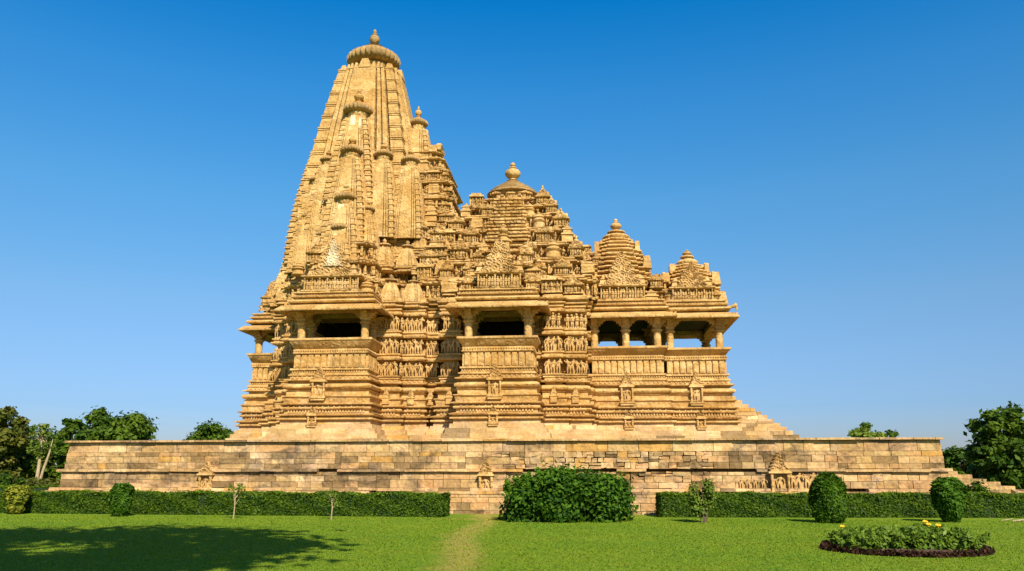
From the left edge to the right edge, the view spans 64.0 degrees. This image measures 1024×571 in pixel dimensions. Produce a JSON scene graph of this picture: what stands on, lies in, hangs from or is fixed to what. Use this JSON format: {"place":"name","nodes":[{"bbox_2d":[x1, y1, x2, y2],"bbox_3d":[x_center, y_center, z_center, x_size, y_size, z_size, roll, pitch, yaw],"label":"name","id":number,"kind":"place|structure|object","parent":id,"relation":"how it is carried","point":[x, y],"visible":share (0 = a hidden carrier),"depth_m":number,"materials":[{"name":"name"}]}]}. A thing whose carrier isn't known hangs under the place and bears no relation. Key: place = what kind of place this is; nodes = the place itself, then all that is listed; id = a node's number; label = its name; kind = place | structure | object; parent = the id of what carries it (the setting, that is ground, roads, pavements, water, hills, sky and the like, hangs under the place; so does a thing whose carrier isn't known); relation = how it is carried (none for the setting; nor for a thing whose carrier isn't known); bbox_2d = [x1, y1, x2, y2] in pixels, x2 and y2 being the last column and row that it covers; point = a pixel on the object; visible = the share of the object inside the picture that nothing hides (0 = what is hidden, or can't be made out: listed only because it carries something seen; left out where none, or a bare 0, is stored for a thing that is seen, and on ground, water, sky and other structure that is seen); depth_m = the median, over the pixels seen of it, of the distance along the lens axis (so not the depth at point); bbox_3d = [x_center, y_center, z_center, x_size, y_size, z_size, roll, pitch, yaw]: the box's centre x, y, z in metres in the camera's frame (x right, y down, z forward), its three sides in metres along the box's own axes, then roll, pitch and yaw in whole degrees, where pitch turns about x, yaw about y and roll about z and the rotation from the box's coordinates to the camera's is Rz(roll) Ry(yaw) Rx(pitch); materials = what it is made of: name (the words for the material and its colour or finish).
{"place":"outdoors","nodes":[
{"label":"outdoors","id":0,"kind":"place"},
{"bbox_2d":[0,513,1023,570],"bbox_3d":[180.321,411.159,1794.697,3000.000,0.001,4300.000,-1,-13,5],"label":"lawn","id":1,"kind":"structure","parent":0,"point":[485,522],"depth_m":18.61,"materials":[{"name":"green plant"}]},
{"bbox_2d":[0,472,27,485],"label":"shrub","id":2,"kind":"object","parent":1,"relation":"on","point":[7,479],"visible":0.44,"depth_m":47.66,"materials":[{"name":"green plant"}]},
{"bbox_2d":[1,484,31,513],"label":"clipped bush","id":3,"kind":"object","parent":1,"relation":"on","point":[15,497],"visible":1,"depth_m":31.94,"materials":[{"name":"yellow plant"}]},
{"bbox_2d":[0,405,34,477],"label":"tree","id":4,"kind":"object","parent":1,"relation":"on","point":[14,439],"visible":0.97,"depth_m":64.86,"materials":[{"name":"green plant"}]},
{"bbox_2d":[0,484,59,490],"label":"clipped hedge","id":5,"kind":"object","parent":1,"relation":"on","point":[32,488],"visible":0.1,"depth_m":42.42,"materials":[{"name":"green plant"}]},
{"bbox_2d":[16,444,55,479],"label":"tree","id":6,"kind":"object","parent":1,"relation":"on","point":[28,464],"visible":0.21,"depth_m":67.86,"materials":[{"name":"green plant"}]},
{"bbox_2d":[17,476,60,485],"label":"shrub","id":7,"kind":"object","parent":1,"relation":"on","point":[33,481],"visible":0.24,"depth_m":57.14,"materials":[{"name":"green plant"}]},
{"bbox_2d":[26,423,58,479],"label":"tree","id":8,"kind":"object","parent":1,"relation":"on","point":[44,433],"visible":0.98,"depth_m":60.39,"materials":[{"name":"green plant"}]},
{"bbox_2d":[28,432,74,480],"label":"tree","id":9,"kind":"object","parent":1,"relation":"on","point":[53,473],"visible":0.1,"depth_m":73.11,"materials":[{"name":"green plant"}]},
{"bbox_2d":[52,418,89,472],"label":"tree","id":10,"kind":"object","parent":1,"relation":"on","point":[71,428],"visible":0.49,"depth_m":67.96,"materials":[{"name":"green plant"}]},
{"bbox_2d":[65,406,158,462],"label":"tree","id":11,"kind":"object","parent":1,"relation":"on","point":[131,426],"visible":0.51,"depth_m":63.20,"materials":[{"name":"green plant"}]},
{"bbox_2d":[107,483,135,516],"bbox_3d":[-14.614,7.993,30.546,0.921,1.273,0.932,-1,-13,5],"label":"clipped bush","id":12,"kind":"object","parent":1,"relation":"on","point":[120,498],"visible":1,"depth_m":30.31,"materials":[{"name":"green plant"}]},
{"bbox_2d":[182,418,233,439],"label":"tree","id":13,"kind":"object","parent":1,"relation":"on","point":[213,431],"visible":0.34,"depth_m":96.31,"materials":[{"name":"green plant"}]},
{"bbox_2d":[0,489,450,516],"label":"clipped hedge","id":14,"kind":"object","parent":1,"relation":"on","point":[351,503],"visible":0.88,"depth_m":31.17,"materials":[{"name":"green plant"}]},
{"bbox_2d":[227,482,245,518],"bbox_3d":[-9.777,7.629,28.976,0.680,1.279,0.625,8,-15,-32],"label":"sapling","id":15,"kind":"object","parent":1,"relation":"on","point":[242,487],"visible":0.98,"depth_m":29.04,"materials":[{"name":"green plant"}]},
{"bbox_2d":[324,489,339,519],"bbox_3d":[-6.276,7.650,28.621,0.604,1.079,0.691,-1,-13,5],"label":"sapling","id":16,"kind":"object","parent":1,"relation":"on","point":[331,495],"visible":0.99,"depth_m":28.56,"materials":[{"name":"green plant"}]},
{"bbox_2d":[44,437,952,514],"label":"temple platform","id":17,"kind":"structure","parent":1,"relation":"on","point":[468,474],"depth_m":33.35,"materials":[{"name":"stone"}]},
{"bbox_2d":[225,30,749,439],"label":"stone temple","id":18,"kind":"structure","parent":17,"relation":"on","point":[404,297],"depth_m":44.85,"materials":[{"name":"stone"}]},
{"bbox_2d":[732,396,798,437],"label":"temple stairs","id":19,"kind":"structure","parent":17,"relation":"on","point":[754,424],"depth_m":44.62,"materials":[{"name":"beige stone"}]},
{"bbox_2d":[498,459,638,522],"bbox_3d":[1.884,7.004,27.917,4.835,2.103,3.264,-1,-13,5],"label":"wide shrub","id":20,"kind":"object","parent":1,"relation":"on","point":[561,494],"visible":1,"depth_m":26.96,"materials":[{"name":"green plant"}]},
{"bbox_2d":[688,477,716,522],"bbox_3d":[6.233,7.077,26.950,0.982,1.500,1.005,-1,-13,5],"label":"open bush","id":21,"kind":"object","parent":1,"relation":"on","point":[700,506],"visible":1,"depth_m":26.73,"materials":[{"name":"green plant"}]},
{"bbox_2d":[807,470,848,522],"bbox_3d":[10.347,6.927,26.723,1.328,1.778,1.310,-1,-13,5],"label":"clipped bush","id":22,"kind":"object","parent":1,"relation":"on","point":[827,498],"visible":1,"depth_m":26.39,"materials":[{"name":"green plant"}]},
{"bbox_2d":[655,490,1023,517],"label":"clipped hedge","id":23,"kind":"object","parent":1,"relation":"on","point":[888,504],"visible":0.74,"depth_m":29.69,"materials":[{"name":"green plant"}]},
{"bbox_2d":[847,421,884,437],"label":"tree","id":24,"kind":"object","parent":1,"relation":"on","point":[864,429],"visible":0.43,"depth_m":89.78,"materials":[{"name":"green plant"}]},
{"bbox_2d":[884,429,898,436],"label":"tree","id":25,"kind":"object","parent":1,"relation":"on","point":[890,433],"visible":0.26,"depth_m":99.12,"materials":[{"name":"green plant"}]},
{"bbox_2d":[819,540,994,557],"bbox_3d":[8.245,5.497,17.262,3.397,0.252,3.340,-1,-13,5],"label":"flower bed","id":26,"kind":"object","parent":1,"relation":"on","point":[984,550],"visible":0.59,"depth_m":16.05,"materials":[{"name":"soil"}]},
{"bbox_2d":[824,528,850,543],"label":"bedding plant","id":27,"kind":"object","parent":26,"relation":"in","point":[837,533],"visible":0.38,"depth_m":17.74,"materials":[{"name":"green plant"}]},
{"bbox_2d":[827,526,865,544],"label":"bedding plant","id":28,"kind":"object","parent":26,"relation":"in","point":[833,537],"visible":0.11,"depth_m":17.68,"materials":[{"name":"green plant"}]},
{"bbox_2d":[839,527,863,545],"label":"bedding plant","id":29,"kind":"object","parent":26,"relation":"in","point":[842,535],"visible":0.23,"depth_m":17.18,"materials":[{"name":"green plant"}]},
{"bbox_2d":[835,530,876,549],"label":"bedding plant","id":30,"kind":"object","parent":26,"relation":"in","point":[850,540],"visible":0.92,"depth_m":16.65,"materials":[{"name":"green plant"}]},
{"bbox_2d":[847,526,870,537],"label":"bedding plant","id":31,"kind":"object","parent":26,"relation":"in","point":[855,531],"visible":0.12,"depth_m":17.25,"materials":[{"name":"green plant"}]},
{"bbox_2d":[844,530,876,549],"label":"bedding plant","id":32,"kind":"object","parent":26,"relation":"in","point":[862,537],"visible":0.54,"depth_m":16.63,"materials":[{"name":"green plant"}]},
{"bbox_2d":[864,533,884,548],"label":"bedding plant","id":33,"kind":"object","parent":26,"relation":"in","point":[880,542],"visible":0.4,"depth_m":16.55,"materials":[{"name":"green plant"}]},
{"bbox_2d":[868,524,897,528],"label":"bedding plant","id":34,"kind":"object","parent":26,"relation":"in","point":[883,526],"visible":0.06,"depth_m":18.30,"materials":[{"name":"green plant"}]},
{"bbox_2d":[870,525,896,536],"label":"bedding plant","id":35,"kind":"object","parent":26,"relation":"in","point":[875,529],"visible":0.1,"depth_m":17.16,"materials":[{"name":"green plant"}]},
{"bbox_2d":[867,533,901,549],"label":"bedding plant","id":36,"kind":"object","parent":26,"relation":"in","point":[886,538],"visible":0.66,"depth_m":16.63,"materials":[{"name":"green plant"}]},
{"bbox_2d":[871,527,911,548],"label":"bedding plant","id":37,"kind":"object","parent":26,"relation":"in","point":[894,542],"visible":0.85,"depth_m":16.53,"materials":[{"name":"green plant"}]},
{"bbox_2d":[892,525,918,530],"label":"bedding plant","id":38,"kind":"object","parent":26,"relation":"in","point":[909,527],"visible":0.06,"depth_m":17.06,"materials":[{"name":"green plant"}]},
{"bbox_2d":[888,527,928,549],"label":"bedding plant","id":39,"kind":"object","parent":26,"relation":"in","point":[911,543],"visible":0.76,"depth_m":16.50,"materials":[{"name":"green plant"}]},
{"bbox_2d":[891,528,936,549],"bbox_3d":[8.180,5.176,16.724,0.563,0.505,0.999,5,-14,-20],"label":"bedding plant","id":40,"kind":"object","parent":26,"relation":"in","point":[919,533],"visible":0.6,"depth_m":16.39,"materials":[{"name":"green plant"}]},
{"bbox_2d":[912,526,946,549],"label":"bedding plant","id":41,"kind":"object","parent":26,"relation":"in","point":[939,542],"visible":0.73,"depth_m":16.38,"materials":[{"name":"green plant"}]},
{"bbox_2d":[921,519,947,529],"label":"bedding plant","id":42,"kind":"object","parent":26,"relation":"in","point":[924,521],"visible":0.08,"depth_m":18.14,"materials":[{"name":"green plant"}]},
{"bbox_2d":[925,523,961,549],"bbox_3d":[8.708,5.115,16.625,0.825,0.571,0.653,-9,-15,33],"label":"bedding plant","id":43,"kind":"object","parent":26,"relation":"in","point":[950,545],"visible":0.57,"depth_m":16.45,"materials":[{"name":"green plant"}]},
{"bbox_2d":[927,529,972,549],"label":"bedding plant","id":44,"kind":"object","parent":26,"relation":"in","point":[965,540],"visible":0.4,"depth_m":16.38,"materials":[{"name":"green plant"}]},
{"bbox_2d":[923,527,976,538],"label":"bedding plant","id":45,"kind":"object","parent":26,"relation":"in","point":[957,529],"visible":0.02,"depth_m":17.08,"materials":[{"name":"green plant"}]},
{"bbox_2d":[940,525,991,545],"bbox_3d":[9.505,5.254,17.061,0.996,0.503,0.562,-4,-14,18],"label":"bedding plant","id":46,"kind":"object","parent":26,"relation":"in","point":[987,537],"visible":0.11,"depth_m":17.02,"materials":[{"name":"green plant"}]},
{"bbox_2d":[956,535,975,549],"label":"bedding plant","id":47,"kind":"object","parent":26,"relation":"in","point":[969,543],"visible":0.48,"depth_m":16.42,"materials":[{"name":"green plant"}]},
{"bbox_2d":[959,534,985,550],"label":"bedding plant","id":48,"kind":"object","parent":26,"relation":"in","point":[977,544],"visible":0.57,"depth_m":16.41,"materials":[{"name":"green plant"}]},
{"bbox_2d":[929,476,969,522],"bbox_3d":[14.453,7.091,27.013,1.217,1.553,1.216,-1,-13,5],"label":"clipped bush","id":49,"kind":"object","parent":1,"relation":"on","point":[948,495],"visible":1,"depth_m":26.74,"materials":[{"name":"green plant"}]},
{"bbox_2d":[942,445,973,473],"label":"tree","id":50,"kind":"object","parent":1,"relation":"on","point":[952,458],"visible":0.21,"depth_m":69.41,"materials":[{"name":"green plant"}]},
{"bbox_2d":[967,479,991,492],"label":"shrub","id":51,"kind":"object","parent":1,"relation":"on","point":[976,486],"visible":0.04,"depth_m":37.11,"materials":[{"name":"green plant"}]},
{"bbox_2d":[948,471,1023,493],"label":"platform stairs","id":52,"kind":"structure","parent":1,"relation":"on","point":[966,479],"depth_m":42.20,"materials":[{"name":"beige stone"}]},
{"bbox_2d":[957,401,1023,488],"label":"tree","id":53,"kind":"object","parent":1,"relation":"on","point":[994,453],"visible":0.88,"depth_m":49.49,"materials":[{"name":"green plant"}]},
{"bbox_2d":[1001,518,1023,521],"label":"dry branches","id":54,"kind":"object","parent":1,"relation":"on","point":[1014,520],"visible":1,"depth_m":27.27,"materials":[{"name":"beige plant"}]},
{"bbox_2d":[0,0,1023,466],"label":"sky","id":55,"kind":"structure","parent":0,"point":[850,173],"materials":[{"name":"blue"}]},
{"bbox_2d":[1011,489,1023,493],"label":"rubble block","id":56,"kind":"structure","parent":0,"point":[1013,491],"depth_m":41.28,"materials":[{"name":"beige stone"}]}
]}

